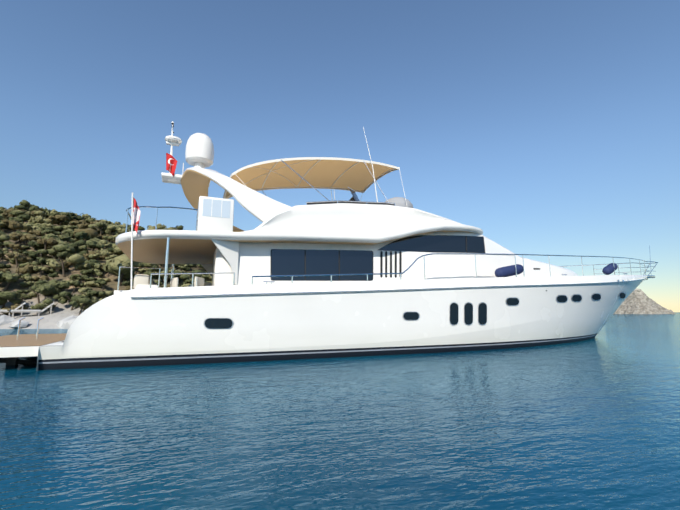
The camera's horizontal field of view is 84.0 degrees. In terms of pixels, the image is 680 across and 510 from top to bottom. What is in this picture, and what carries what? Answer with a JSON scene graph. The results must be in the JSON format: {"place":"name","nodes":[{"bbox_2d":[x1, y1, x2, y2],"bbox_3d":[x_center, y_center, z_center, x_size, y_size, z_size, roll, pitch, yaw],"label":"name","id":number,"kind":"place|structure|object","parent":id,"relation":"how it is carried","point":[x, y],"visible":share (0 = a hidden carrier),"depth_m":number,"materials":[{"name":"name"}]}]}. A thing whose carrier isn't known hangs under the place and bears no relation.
{"place":"outdoors","nodes":[
{"label":"outdoors","id":0,"kind":"place"},
{"bbox_2d":[0,220,211,328],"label":"terrain hill","id":1,"kind":"structure","parent":0,"point":[59,311],"depth_m":27.65,"materials":[{"name":"soil"}]},
{"bbox_2d":[0,302,53,316],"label":"sun loungers","id":2,"kind":"object","parent":1,"relation":"on","point":[37,311],"visible":0.92,"depth_m":24.13,"materials":[{"name":"grey"}]},
{"bbox_2d":[0,315,77,328],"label":"shore rocks","id":3,"kind":"object","parent":1,"relation":"on","point":[66,323],"depth_m":22.81,"materials":[{"name":"stone"}]},
{"bbox_2d":[0,200,211,314],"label":"maquis vegetation","id":4,"kind":"object","parent":1,"relation":"on","point":[87,228],"visible":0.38,"depth_m":31.95,"materials":[{"name":"green plant"}]},
{"bbox_2d":[0,312,679,509],"bbox_3d":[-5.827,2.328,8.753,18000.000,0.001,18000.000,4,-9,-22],"label":"sea water","id":5,"kind":"structure","parent":0,"point":[592,424],"depth_m":3.18,"materials":[{"name":"blue liquid"}]},
{"bbox_2d":[0,121,657,370],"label":"yacht","id":6,"kind":"object","parent":5,"relation":"on","point":[353,276],"visible":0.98,"depth_m":8.98,"materials":[{"name":"white gelcoat fiberglass"},{"name":"tinted glass"},{"name":"stainless steel"}]},
{"bbox_2d":[614,288,674,313],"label":"island rock","id":7,"kind":"object","parent":5,"relation":"in","point":[637,301],"visible":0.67,"depth_m":189.15,"materials":[{"name":"stone"}]},
{"bbox_2d":[0,0,679,311],"label":"sky","id":8,"kind":"structure","parent":0,"point":[543,127],"materials":[{"name":"blue"}]}
]}

